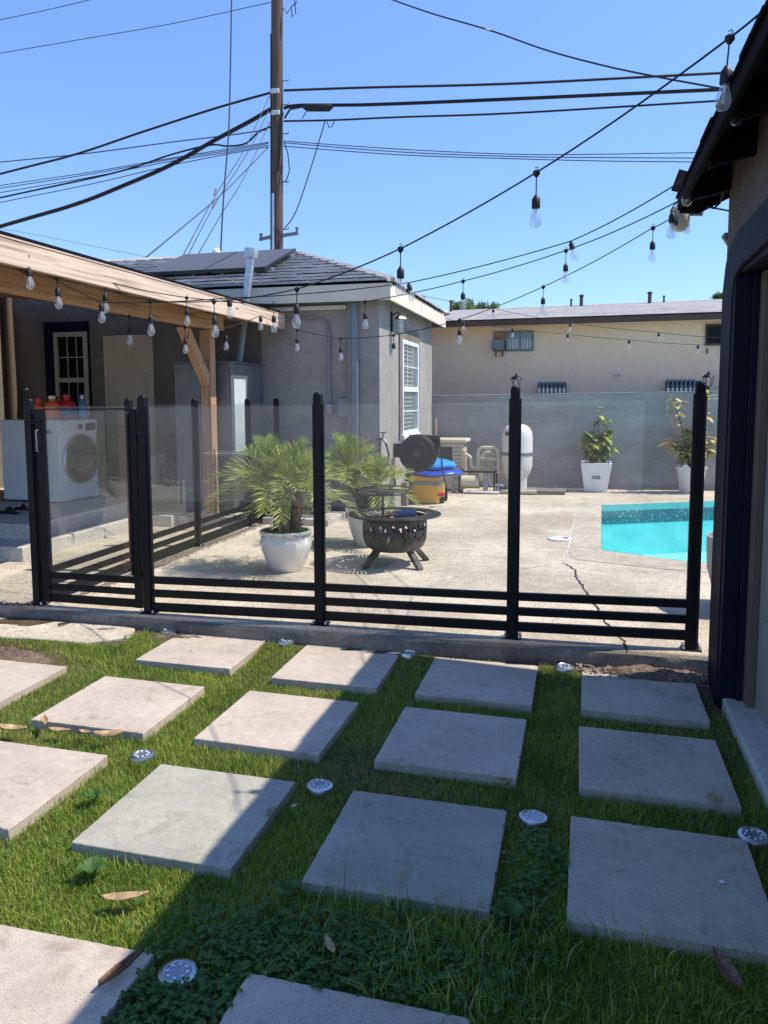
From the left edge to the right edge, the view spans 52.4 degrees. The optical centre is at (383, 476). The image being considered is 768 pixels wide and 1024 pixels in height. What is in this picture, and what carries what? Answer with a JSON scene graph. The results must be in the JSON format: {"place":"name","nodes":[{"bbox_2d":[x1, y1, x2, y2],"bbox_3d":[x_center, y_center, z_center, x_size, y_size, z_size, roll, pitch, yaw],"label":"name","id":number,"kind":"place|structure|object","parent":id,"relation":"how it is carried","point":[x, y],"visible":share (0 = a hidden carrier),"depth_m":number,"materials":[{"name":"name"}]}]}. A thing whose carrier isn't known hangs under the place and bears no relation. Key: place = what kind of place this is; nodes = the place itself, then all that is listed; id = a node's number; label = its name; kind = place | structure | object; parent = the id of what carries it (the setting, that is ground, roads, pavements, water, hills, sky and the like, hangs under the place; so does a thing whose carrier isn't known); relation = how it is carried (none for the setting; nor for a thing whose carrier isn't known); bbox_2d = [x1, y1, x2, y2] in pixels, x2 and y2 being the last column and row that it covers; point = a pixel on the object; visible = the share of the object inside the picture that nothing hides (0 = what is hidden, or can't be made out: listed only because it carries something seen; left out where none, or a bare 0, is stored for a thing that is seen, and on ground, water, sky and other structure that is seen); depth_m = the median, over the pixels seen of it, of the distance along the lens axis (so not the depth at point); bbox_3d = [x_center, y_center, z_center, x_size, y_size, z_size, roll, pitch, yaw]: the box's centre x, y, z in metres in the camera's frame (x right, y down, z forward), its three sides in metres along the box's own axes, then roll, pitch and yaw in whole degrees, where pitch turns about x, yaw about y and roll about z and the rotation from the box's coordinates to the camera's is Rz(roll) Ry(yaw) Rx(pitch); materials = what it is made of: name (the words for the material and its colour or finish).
{"place":"outdoors","nodes":[
{"label":"outdoors","id":0,"kind":"place"},
{"bbox_2d":[76,522,267,595],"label":"gravel","id":1,"kind":"structure","parent":0,"point":[186,553],"depth_m":7.63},
{"bbox_2d":[0,0,765,309],"label":"sky","id":2,"kind":"structure","parent":0,"point":[68,98],"materials":[{"name":"blue"}]},
{"bbox_2d":[0,616,767,1023],"bbox_3d":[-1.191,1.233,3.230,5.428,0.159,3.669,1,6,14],"label":"grass","id":3,"kind":"structure","parent":0,"point":[34,873],"depth_m":2.73,"materials":[{"name":"plant"}]},
{"bbox_2d":[0,646,54,663],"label":"dirt","id":4,"kind":"structure","parent":3,"relation":"on","point":[24,655],"depth_m":4.77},
{"bbox_2d":[0,660,66,709],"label":"concrete paver","id":5,"kind":"object","parent":3,"relation":"on","point":[18,679],"visible":0.88,"depth_m":4.35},
{"bbox_2d":[0,741,107,842],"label":"concrete paver","id":6,"kind":"object","parent":3,"relation":"on","point":[35,781],"visible":0.89,"depth_m":3.20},
{"bbox_2d":[0,617,134,644],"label":"concrete strip","id":7,"kind":"object","parent":3,"relation":"on","point":[85,633],"visible":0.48,"depth_m":5.12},
{"bbox_2d":[0,925,153,1023],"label":"concrete paver","id":8,"kind":"object","parent":3,"relation":"on","point":[46,978],"visible":0.83,"depth_m":2.10,"materials":[{"name":"concrete"}]},
{"bbox_2d":[98,944,143,987],"bbox_3d":[-0.709,1.324,2.108,0.025,0.030,0.150,7,11,32],"label":"dead leaf","id":9,"kind":"object","parent":8,"relation":"on","point":[118,968],"visible":1,"depth_m":2.11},
{"bbox_2d":[73,856,107,877],"bbox_3d":[-0.967,1.298,2.577,0.107,0.045,0.093,1,6,14],"label":"weed","id":10,"kind":"object","parent":3,"relation":"on","point":[91,866],"visible":1,"depth_m":2.58,"materials":[{"name":"green plant"}]},
{"bbox_2d":[31,676,203,743],"bbox_3d":[-1.341,1.180,3.997,0.613,0.055,0.613,2,6,14],"label":"concrete paver","id":11,"kind":"object","parent":3,"relation":"on","point":[140,709],"visible":0.83,"depth_m":3.93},
{"bbox_2d":[100,891,148,899],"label":"dead leaf","id":12,"kind":"object","parent":3,"relation":"on","point":[122,895],"visible":1,"depth_m":2.42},
{"bbox_2d":[129,749,155,766],"bbox_3d":[-1.069,1.242,3.450,0.112,0.040,0.112,-5,6,-20],"label":"disc light","id":13,"kind":"object","parent":3,"relation":"on","point":[144,755],"visible":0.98,"depth_m":3.43,"materials":[{"name":"silver metal"}]},
{"bbox_2d":[157,958,197,993],"bbox_3d":[-0.569,1.379,2.150,0.112,0.040,0.112,2,6,3],"label":"disc light","id":14,"kind":"object","parent":3,"relation":"on","point":[177,969],"visible":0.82,"depth_m":2.15,"materials":[{"name":"silver metal"}]},
{"bbox_2d":[72,764,295,880],"bbox_3d":[-0.730,1.290,2.963,0.613,0.055,0.613,2,6,14],"label":"concrete paver","id":15,"kind":"object","parent":3,"relation":"on","point":[183,819],"visible":0.83,"depth_m":2.88,"materials":[{"name":"concrete"}]},
{"bbox_2d":[135,633,265,676],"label":"concrete paver","id":16,"kind":"object","parent":3,"relation":"on","point":[219,655],"visible":0.73,"depth_m":4.74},
{"bbox_2d":[100,869,326,1023],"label":"clover","id":17,"kind":"object","parent":3,"relation":"on","point":[188,1009],"visible":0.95,"depth_m":2.08,"materials":[{"name":"green plant"}]},
{"bbox_2d":[194,691,358,762],"bbox_3d":[-0.502,1.206,3.797,0.613,0.055,0.613,2,6,15],"label":"concrete paver","id":18,"kind":"object","parent":3,"relation":"on","point":[284,726],"visible":0.87,"depth_m":3.71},
{"bbox_2d":[273,877,302,896],"bbox_3d":[-0.306,1.313,2.480,0.086,0.045,0.090,-5,8,-41],"label":"weed","id":19,"kind":"object","parent":3,"relation":"on","point":[292,883],"visible":1,"depth_m":2.48,"materials":[{"name":"green plant"}]},
{"bbox_2d":[306,778,332,798],"bbox_3d":[-0.263,1.274,3.191,0.112,0.040,0.112,5,6,14],"label":"disc light","id":20,"kind":"object","parent":3,"relation":"on","point":[317,788],"visible":0.98,"depth_m":3.16,"materials":[{"name":"silver metal"}]},
{"bbox_2d":[271,644,399,694],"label":"concrete paver","id":21,"kind":"object","parent":3,"relation":"on","point":[330,668],"visible":0.88,"depth_m":4.48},
{"bbox_2d":[219,974,468,1023],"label":"concrete paver","id":22,"kind":"object","parent":3,"relation":"on","point":[260,999],"visible":1,"depth_m":2.00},
{"bbox_2d":[101,879,596,1023],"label":"clover","id":23,"kind":"object","parent":3,"relation":"on","point":[290,951],"visible":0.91,"depth_m":2.21,"materials":[{"name":"green plant"}]},
{"bbox_2d":[0,606,707,675],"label":"kerb","id":24,"kind":"structure","parent":3,"relation":"on","point":[525,653],"depth_m":4.80,"materials":[{"name":"concrete"}]},
{"bbox_2d":[0,487,714,656],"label":"pool deck","id":25,"kind":"structure","parent":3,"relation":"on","point":[464,547],"depth_m":6.56,"materials":[{"name":"concrete"}]},
{"bbox_2d":[0,487,177,539],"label":"patio slab","id":26,"kind":"structure","parent":25,"relation":"on","point":[106,503],"depth_m":8.62,"materials":[{"name":"concrete"}]},
{"bbox_2d":[0,419,98,502],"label":"washing machine","id":27,"kind":"object","parent":26,"relation":"on","point":[73,456],"visible":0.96,"depth_m":9.06,"materials":[{"name":"white metal"}]},
{"bbox_2d":[44,396,60,419],"bbox_3d":[-3.830,-0.800,8.996,0.122,0.276,0.192,4,7,34],"label":"laundry bottle","id":28,"kind":"object","parent":27,"relation":"on","point":[53,414],"visible":0.91,"depth_m":8.95,"materials":[{"name":"orange plastic"}]},
{"bbox_2d":[58,394,76,418],"bbox_3d":[-3.729,-0.825,9.161,0.154,0.291,0.243,4,7,34],"label":"laundry bottle","id":29,"kind":"object","parent":27,"relation":"on","point":[66,402],"visible":0.84,"depth_m":9.11,"materials":[{"name":"red plastic"}]},
{"bbox_2d":[0,502,177,561],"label":"step","id":30,"kind":"object","parent":25,"relation":"on","point":[16,550],"visible":0.13,"depth_m":7.83,"materials":[{"name":"concrete"}]},
{"bbox_2d":[0,230,284,515],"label":"patio cover","id":31,"kind":"object","parent":25,"relation":"on","point":[42,260],"visible":0.9,"depth_m":6.87,"materials":[{"name":"brown wood"}]},
{"bbox_2d":[103,201,676,331],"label":"string lights","id":32,"kind":"object","parent":31,"relation":"hanging from","point":[365,317],"visible":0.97,"depth_m":6.60,"materials":[{"name":"plastic"}]},
{"bbox_2d":[23,398,279,605],"bbox_3d":[-1.894,-0.032,7.657,0.152,1.475,4.522,1,6,15],"label":"glass fence","id":33,"kind":"object","parent":25,"relation":"on","point":[34,513],"visible":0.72,"depth_m":6.59,"materials":[{"name":"metal"}]},
{"bbox_2d":[152,505,266,526],"bbox_3d":[-2.092,0.608,9.524,1.083,0.433,1.170,1,6,14],"label":"cabinet pad","id":34,"kind":"object","parent":25,"relation":"on","point":[172,517],"visible":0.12,"depth_m":9.07,"materials":[{"name":"concrete"}]},
{"bbox_2d":[171,361,264,511],"bbox_3d":[-2.002,-0.509,9.596,0.770,1.760,0.950,1,6,14],"label":"metal cabinet","id":35,"kind":"object","parent":34,"relation":"on","point":[238,384],"visible":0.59,"depth_m":9.18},
{"bbox_2d":[236,247,258,361],"bbox_3d":[-1.651,-2.064,9.386,0.322,1.352,0.170,1,6,14],"label":"vent pipe","id":36,"kind":"object","parent":35,"relation":"on","point":[250,255],"visible":0.82,"depth_m":9.32,"materials":[{"name":"metal"}]},
{"bbox_2d":[0,250,449,510],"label":"gray house","id":37,"kind":"structure","parent":25,"relation":"on","point":[47,349],"depth_m":10.24,"materials":[{"name":"paint"}]},
{"bbox_2d":[53,332,89,418],"bbox_3d":[-4.218,-1.291,10.557,0.510,1.320,0.049,1,6,14],"label":"window","id":38,"kind":"structure","parent":37,"relation":"in","point":[70,348],"depth_m":10.54,"materials":[{"name":"beige glass"}]},
{"bbox_2d":[107,338,154,488],"bbox_3d":[-3.379,-0.837,10.365,0.650,1.990,0.093,1,6,14],"label":"door","id":39,"kind":"structure","parent":37,"relation":"in","point":[129,363],"depth_m":10.37,"materials":[{"name":"beige paint"}]},
{"bbox_2d":[146,251,237,278],"bbox_3d":[-2.610,-2.913,10.720,0.940,0.527,1.130,1,6,14],"label":"solar panel","id":40,"kind":"object","parent":37,"relation":"on","point":[192,264],"visible":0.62,"depth_m":10.54,"materials":[{"name":"black glass"}]},
{"bbox_2d":[136,146,268,264],"bbox_3d":[-3.547,-5.930,16.076,0.417,4.692,9.675,0,6,4],"label":"overhead cable","id":41,"kind":"object","parent":37,"relation":"attached to","point":[160,245],"visible":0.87,"depth_m":15.59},
{"bbox_2d":[212,248,220,252],"bbox_3d":[-2.457,-3.239,11.441,0.122,0.251,0.122,-5,8,-42],"label":"roof vent","id":42,"kind":"object","parent":37,"relation":"on","point":[215,250],"visible":0.38,"depth_m":11.39,"materials":[{"name":"white plastic"}]},
{"bbox_2d":[220,0,231,251],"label":"overhead cable","id":43,"kind":"object","parent":42,"relation":"attached to","point":[228,130],"visible":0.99,"depth_m":13.51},
{"bbox_2d":[203,248,295,277],"bbox_3d":[-1.766,-2.894,10.508,0.940,0.527,1.130,1,6,14],"label":"solar panel","id":44,"kind":"object","parent":37,"relation":"on","point":[266,260],"visible":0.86,"depth_m":10.29,"materials":[{"name":"black glass"}]},
{"bbox_2d":[402,339,420,439],"bbox_3d":[0.383,-1.229,11.032,0.059,1.350,1.110,1,6,14],"label":"window","id":45,"kind":"structure","parent":37,"relation":"in","point":[410,350],"depth_m":11.05,"materials":[{"name":"white plastic"}]},
{"bbox_2d":[393,434,447,498],"bbox_3d":[0.491,-0.121,10.337,0.655,0.906,0.683,1,6,14],"label":"hose reel","id":46,"kind":"object","parent":37,"relation":"attached to","point":[418,452],"visible":1,"depth_m":10.02,"materials":[{"name":"black plastic"}]},
{"bbox_2d":[201,432,367,572],"bbox_3d":[-0.876,0.203,6.697,1.298,1.194,1.322,5,7,39],"label":"potted palm","id":47,"kind":"object","parent":25,"relation":"on","point":[285,543],"visible":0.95,"depth_m":6.55,"materials":[{"name":"plant"}]},
{"bbox_2d":[263,511,346,526],"bbox_3d":[-0.946,0.589,9.439,0.820,0.280,0.730,1,6,14],"label":"condenser pad","id":48,"kind":"object","parent":25,"relation":"on","point":[336,516],"visible":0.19,"depth_m":9.16,"materials":[{"name":"concrete"}]},
{"bbox_2d":[269,451,331,516],"bbox_3d":[-1.005,0.074,9.448,0.610,0.738,0.570,1,6,14],"label":"air conditioner","id":49,"kind":"object","parent":48,"relation":"on","point":[328,482],"visible":0.2,"depth_m":9.26,"materials":[{"name":"metal"}]},
{"bbox_2d":[306,430,422,546],"bbox_3d":[-0.273,0.099,7.838,1.319,1.169,1.026,1,6,14],"label":"potted palm","id":50,"kind":"object","parent":25,"relation":"on","point":[349,452],"visible":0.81,"depth_m":7.74,"materials":[{"name":"plant"}]},
{"bbox_2d":[348,485,440,570],"bbox_3d":[0.095,0.443,6.904,0.824,0.693,0.824,1,6,14],"label":"fire pit","id":51,"kind":"object","parent":25,"relation":"on","point":[409,541],"visible":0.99,"depth_m":6.71,"materials":[{"name":"black metal"}]},
{"bbox_2d":[137,380,707,651],"bbox_3d":[0.087,0.196,4.890,3.619,1.561,0.102,1,6,14],"label":"glass fence","id":52,"kind":"object","parent":25,"relation":"on","point":[512,626],"visible":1,"depth_m":4.85,"materials":[{"name":"metal"}]},
{"bbox_2d":[25,408,143,607],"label":"glass gate","id":53,"kind":"structure","parent":52,"relation":"attached to","point":[49,575],"depth_m":5.44,"materials":[{"name":"black metal"}]},
{"bbox_2d":[410,474,446,503],"bbox_3d":[0.648,0.156,11.120,0.458,0.405,0.506,1,6,14],"label":"storage box","id":54,"kind":"object","parent":25,"relation":"on","point":[426,490],"visible":0.78,"depth_m":10.89,"materials":[{"name":"yellow plastic"}]},
{"bbox_2d":[406,468,463,477],"bbox_3d":[0.698,-0.074,11.031,0.868,0.114,0.640,3,9,14],"label":"pool float","id":55,"kind":"object","parent":54,"relation":"on","point":[438,473],"visible":0.58,"depth_m":10.78,"materials":[{"name":"blue plastic"}]},
{"bbox_2d":[437,437,470,489],"bbox_3d":[1.073,-0.222,12.591,0.600,0.810,0.460,1,6,14],"label":"pool heater","id":56,"kind":"object","parent":25,"relation":"on","point":[453,449],"visible":0.57,"depth_m":12.38,"materials":[{"name":"beige plastic"}]},
{"bbox_2d":[452,469,503,493],"bbox_3d":[1.467,0.066,12.175,0.800,0.348,0.432,1,6,14],"label":"pool pump","id":57,"kind":"object","parent":25,"relation":"on","point":[467,481],"visible":0.98,"depth_m":12.05,"materials":[{"name":"beige plastic"}]},
{"bbox_2d":[498,486,565,494],"bbox_3d":[2.293,0.220,12.129,1.030,0.075,0.518,1,6,14],"label":"equipment pad","id":58,"kind":"object","parent":25,"relation":"on","point":[550,491],"visible":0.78,"depth_m":11.89,"materials":[{"name":"concrete"}]},
{"bbox_2d":[495,424,535,493],"bbox_3d":[2.076,-0.291,12.125,0.620,1.075,0.535,1,6,14],"label":"filter tank","id":59,"kind":"object","parent":58,"relation":"on","point":[526,449],"visible":0.69,"depth_m":11.97,"materials":[{"name":"white plastic"}]},
{"bbox_2d":[463,446,502,474],"bbox_3d":[1.619,-0.253,12.252,0.756,0.476,0.132,1,6,14],"label":"plumbing","id":60,"kind":"object","parent":59,"relation":"attached to","point":[496,459],"visible":0.88,"depth_m":12.23,"materials":[{"name":"beige plastic"}]},
{"bbox_2d":[432,391,718,489],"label":"yard wall","id":61,"kind":"structure","parent":25,"relation":"on","point":[558,424],"depth_m":12.65,"materials":[{"name":"paint"}]},
{"bbox_2d":[577,407,618,491],"bbox_3d":[3.364,-0.440,12.282,0.650,1.331,0.519,1,6,14],"label":"potted plant","id":62,"kind":"object","parent":25,"relation":"on","point":[596,468],"visible":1,"depth_m":12.17,"materials":[{"name":"green plant"}]},
{"bbox_2d":[568,497,713,571],"bbox_3d":[4.540,0.565,8.856,4.700,0.001,6.000,1,6,14],"label":"pool coping","id":63,"kind":"object","parent":25,"relation":"on","point":[585,543],"visible":0.81,"depth_m":7.82,"materials":[{"name":"concrete"}]},
{"bbox_2d":[601,501,713,560],"bbox_3d":[4.497,0.608,8.871,3.982,0.089,5.192,1,6,14],"label":"pool lip","id":64,"kind":"object","parent":25,"relation":"on","point":[645,506],"visible":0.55,"depth_m":10.85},
{"bbox_2d":[657,390,716,493],"bbox_3d":[4.712,-0.551,11.985,0.972,1.601,0.531,1,6,14],"label":"potted plant","id":65,"kind":"object","parent":25,"relation":"on","point":[683,473],"visible":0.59,"depth_m":11.96,"materials":[{"name":"plant"}]},
{"bbox_2d":[706,532,712,581],"bbox_3d":[2.519,0.666,5.388,0.550,0.510,0.550,1,6,14],"label":"planter","id":66,"kind":"object","parent":25,"relation":"on","point":[709,543],"visible":0.11,"depth_m":5.39,"materials":[{"name":"ceramic"}]},
{"bbox_2d":[301,791,506,923],"bbox_3d":[0.100,1.318,2.751,0.612,0.055,0.613,2,6,14],"label":"concrete paver","id":67,"kind":"object","parent":3,"relation":"on","point":[443,848],"visible":0.88,"depth_m":2.68,"materials":[{"name":"concrete"}]},
{"bbox_2d":[374,707,526,788],"bbox_3d":[0.328,1.232,3.595,0.612,0.055,0.613,2,6,14],"label":"concrete paver","id":68,"kind":"object","parent":3,"relation":"on","point":[448,745],"visible":0.94,"depth_m":3.51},
{"bbox_2d":[415,657,537,714],"bbox_3d":[0.533,1.156,4.356,0.612,0.055,0.613,2,6,14],"label":"concrete paver","id":69,"kind":"object","parent":3,"relation":"on","point":[501,686],"visible":0.83,"depth_m":4.27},
{"bbox_2d":[234,831,767,1023],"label":"tall grass","id":70,"kind":"structure","parent":3,"relation":"on","point":[489,925],"depth_m":2.19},
{"bbox_2d":[490,897,527,921],"bbox_3d":[0.383,1.329,2.368,0.100,0.045,0.093,-6,8,-44],"label":"weed","id":71,"kind":"object","parent":3,"relation":"on","point":[510,907],"visible":0.99,"depth_m":2.38,"materials":[{"name":"green plant"}]},
{"bbox_2d":[477,776,570,1023],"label":"clover","id":72,"kind":"object","parent":3,"relation":"on","point":[546,878],"visible":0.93,"depth_m":2.54,"materials":[{"name":"green plant"}]},
{"bbox_2d":[518,809,547,831],"bbox_3d":[0.566,1.304,2.962,0.112,0.040,0.112,0,5,-29],"label":"disc light","id":73,"kind":"object","parent":3,"relation":"on","point":[538,818],"visible":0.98,"depth_m":2.94,"materials":[{"name":"silver metal"}]},
{"bbox_2d":[544,843,568,861],"bbox_3d":[0.585,1.299,2.675,0.075,0.045,0.091,-4,7,-35],"label":"weed","id":74,"kind":"object","parent":3,"relation":"on","point":[553,849],"visible":1,"depth_m":2.68,"materials":[{"name":"green plant"}]},
{"bbox_2d":[581,669,709,729],"bbox_3d":[1.369,1.181,4.167,0.613,0.056,0.614,2,6,14],"label":"concrete paver","id":75,"kind":"object","parent":3,"relation":"on","point":[646,702],"visible":0.87,"depth_m":4.04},
{"bbox_2d":[599,664,709,687],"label":"dirt","id":76,"kind":"structure","parent":3,"relation":"on","point":[645,672],"depth_m":4.38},
{"bbox_2d":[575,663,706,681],"bbox_3d":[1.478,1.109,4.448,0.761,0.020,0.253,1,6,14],"label":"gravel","id":77,"kind":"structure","parent":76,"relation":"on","point":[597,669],"depth_m":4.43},
{"bbox_2d":[578,726,741,819],"bbox_3d":[1.158,1.261,3.375,0.613,0.055,0.614,2,6,14],"label":"concrete paver","id":78,"kind":"object","parent":3,"relation":"on","point":[666,770],"visible":0.92,"depth_m":3.29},
{"bbox_2d":[566,816,767,969],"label":"concrete paver","id":79,"kind":"object","parent":3,"relation":"on","point":[667,884],"visible":0.87,"depth_m":2.50,"materials":[{"name":"concrete"}]},
{"bbox_2d":[676,0,767,729],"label":"garage","id":80,"kind":"structure","parent":3,"relation":"on","point":[729,161],"depth_m":3.87,"materials":[{"name":"paint"}]},
{"bbox_2d":[85,205,690,357],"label":"string lights","id":81,"kind":"object","parent":80,"relation":"hanging from","point":[672,218],"visible":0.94,"depth_m":7.26,"materials":[{"name":"plastic"}]},
{"bbox_2d":[26,13,758,335],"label":"string lights","id":82,"kind":"object","parent":80,"relation":"hanging from","point":[725,79],"visible":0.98,"depth_m":3.74,"materials":[{"name":"plastic"}]},
{"bbox_2d":[45,122,740,322],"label":"string lights","id":83,"kind":"object","parent":80,"relation":"hanging from","point":[409,285],"visible":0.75,"depth_m":5.93,"materials":[{"name":"plastic"}]},
{"bbox_2d":[670,169,703,231],"bbox_3d":[1.756,-1.606,4.528,0.190,0.358,0.107,1,6,8],"label":"security light","id":84,"kind":"object","parent":80,"relation":"attached to","point":[681,223],"visible":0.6,"depth_m":4.51,"materials":[{"name":"beige plastic"}]},
{"bbox_2d":[755,435,767,729],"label":"door","id":85,"kind":"structure","parent":80,"relation":"in","point":[761,700],"depth_m":3.77,"materials":[{"name":"paint"}]},
{"bbox_2d":[713,946,741,988],"bbox_3d":[0.934,1.339,2.124,0.047,0.019,0.150,-8,7,-4],"label":"dead leaf","id":86,"kind":"object","parent":3,"relation":"on","point":[728,970],"visible":1,"depth_m":2.13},
{"bbox_2d":[722,698,767,812],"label":"threshold slab","id":87,"kind":"structure","parent":3,"relation":"on","point":[748,729],"depth_m":3.59,"materials":[{"name":"concrete"}]},
{"bbox_2d":[737,826,767,851],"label":"disc light","id":88,"kind":"object","parent":3,"relation":"on","point":[757,838],"visible":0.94,"depth_m":2.83,"materials":[{"name":"silver metal"}]},
{"bbox_2d":[392,0,722,89],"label":"overhead cable","id":89,"kind":"object","parent":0,"point":[635,72],"visible":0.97,"depth_m":10.51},
{"bbox_2d":[602,520,712,561],"bbox_3d":[4.498,1.005,8.911,3.988,0.560,5.200,1,6,14],"label":"pool basin","id":90,"kind":"object","parent":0,"point":[668,540],"visible":0.09,"depth_m":10.91,"materials":[{"name":"teal paint"}]},
{"bbox_2d":[602,507,713,524],"bbox_3d":[4.497,0.744,8.885,3.984,0.185,5.195,1,6,14],"label":"pool tile band","id":91,"kind":"object","parent":90,"relation":"attached to","point":[644,516],"visible":0.09,"depth_m":10.88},
{"label":"ground","id":92,"kind":"structure","parent":0,"visible":0},
{"bbox_2d":[259,0,298,249],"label":"utility pole","id":93,"kind":"object","parent":92,"relation":"on","point":[276,236],"visible":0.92,"depth_m":20.40,"materials":[{"name":"brown wood"}]},
{"bbox_2d":[0,129,267,162],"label":"overhead cable","id":94,"kind":"object","parent":93,"relation":"attached to","point":[130,147],"visible":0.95,"depth_m":21.56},
{"bbox_2d":[0,143,268,188],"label":"overhead cable","id":95,"kind":"object","parent":93,"relation":"attached to","point":[131,166],"visible":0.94,"depth_m":21.70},
{"bbox_2d":[0,107,269,227],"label":"overhead cable","id":96,"kind":"object","parent":93,"relation":"attached to","point":[162,168],"visible":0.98,"depth_m":21.57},
{"bbox_2d":[0,92,269,174],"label":"overhead cable","id":97,"kind":"object","parent":93,"relation":"attached to","point":[146,130],"visible":1,"depth_m":21.48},
{"bbox_2d":[0,126,269,198],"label":"overhead cable","id":98,"kind":"object","parent":93,"relation":"attached to","point":[242,144],"visible":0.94,"depth_m":21.62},
{"bbox_2d":[0,2,270,53],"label":"overhead cable","id":99,"kind":"object","parent":93,"relation":"attached to","point":[138,29],"visible":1,"depth_m":21.18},
{"bbox_2d":[284,146,691,162],"bbox_3d":[9.176,-7.262,17.668,24.362,2.408,0.024,1,6,14],"label":"overhead cable","id":100,"kind":"object","parent":93,"relation":"attached to","point":[491,158],"visible":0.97,"depth_m":19.26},
{"bbox_2d":[285,142,692,158],"bbox_3d":[9.177,-7.381,17.656,24.363,2.342,0.024,1,6,14],"label":"overhead cable","id":101,"kind":"object","parent":93,"relation":"attached to","point":[496,155],"visible":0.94,"depth_m":19.23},
{"bbox_2d":[284,141,695,154],"bbox_3d":[9.185,-7.612,17.631,24.378,1.962,0.024,1,6,14],"label":"overhead cable","id":102,"kind":"object","parent":93,"relation":"attached to","point":[493,153],"visible":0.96,"depth_m":19.23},
{"bbox_2d":[284,100,717,121],"bbox_3d":[9.341,-8.621,17.489,24.690,0.954,0.048,1,6,14],"label":"overhead cable","id":103,"kind":"object","parent":93,"relation":"attached to","point":[592,108],"visible":0.98,"depth_m":19.06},
{"bbox_2d":[283,87,722,118],"bbox_3d":[9.356,-8.791,17.416,24.742,1.355,0.200,1,6,14],"label":"overhead cable","id":104,"kind":"object","parent":93,"relation":"attached to","point":[317,107],"visible":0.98,"depth_m":19.18,"materials":[{"name":"black rubber"}]},
{"bbox_2d":[284,71,732,91],"bbox_3d":[9.377,-9.181,17.423,24.742,1.378,0.060,1,6,14],"label":"overhead cable","id":105,"kind":"object","parent":93,"relation":"attached to","point":[510,83],"visible":0.93,"depth_m":19.01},
{"bbox_2d":[432,292,721,395],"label":"neighbor building","id":106,"kind":"structure","parent":92,"relation":"on","point":[479,359],"depth_m":13.47,"materials":[{"name":"paint"}]},
{"bbox_2d":[491,331,534,351],"bbox_3d":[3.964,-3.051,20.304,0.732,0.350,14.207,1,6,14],"label":"window","id":107,"kind":"structure","parent":106,"relation":"in","point":[504,341],"depth_m":13.65,"materials":[{"name":"grey metal"}]},
{"bbox_2d":[705,324,720,344],"bbox_3d":[5.620,-2.347,12.833,0.623,0.348,0.029,1,6,14],"label":"window","id":108,"kind":"structure","parent":106,"relation":"in","point":[711,330],"depth_m":12.88,"materials":[{"name":"black glass"}]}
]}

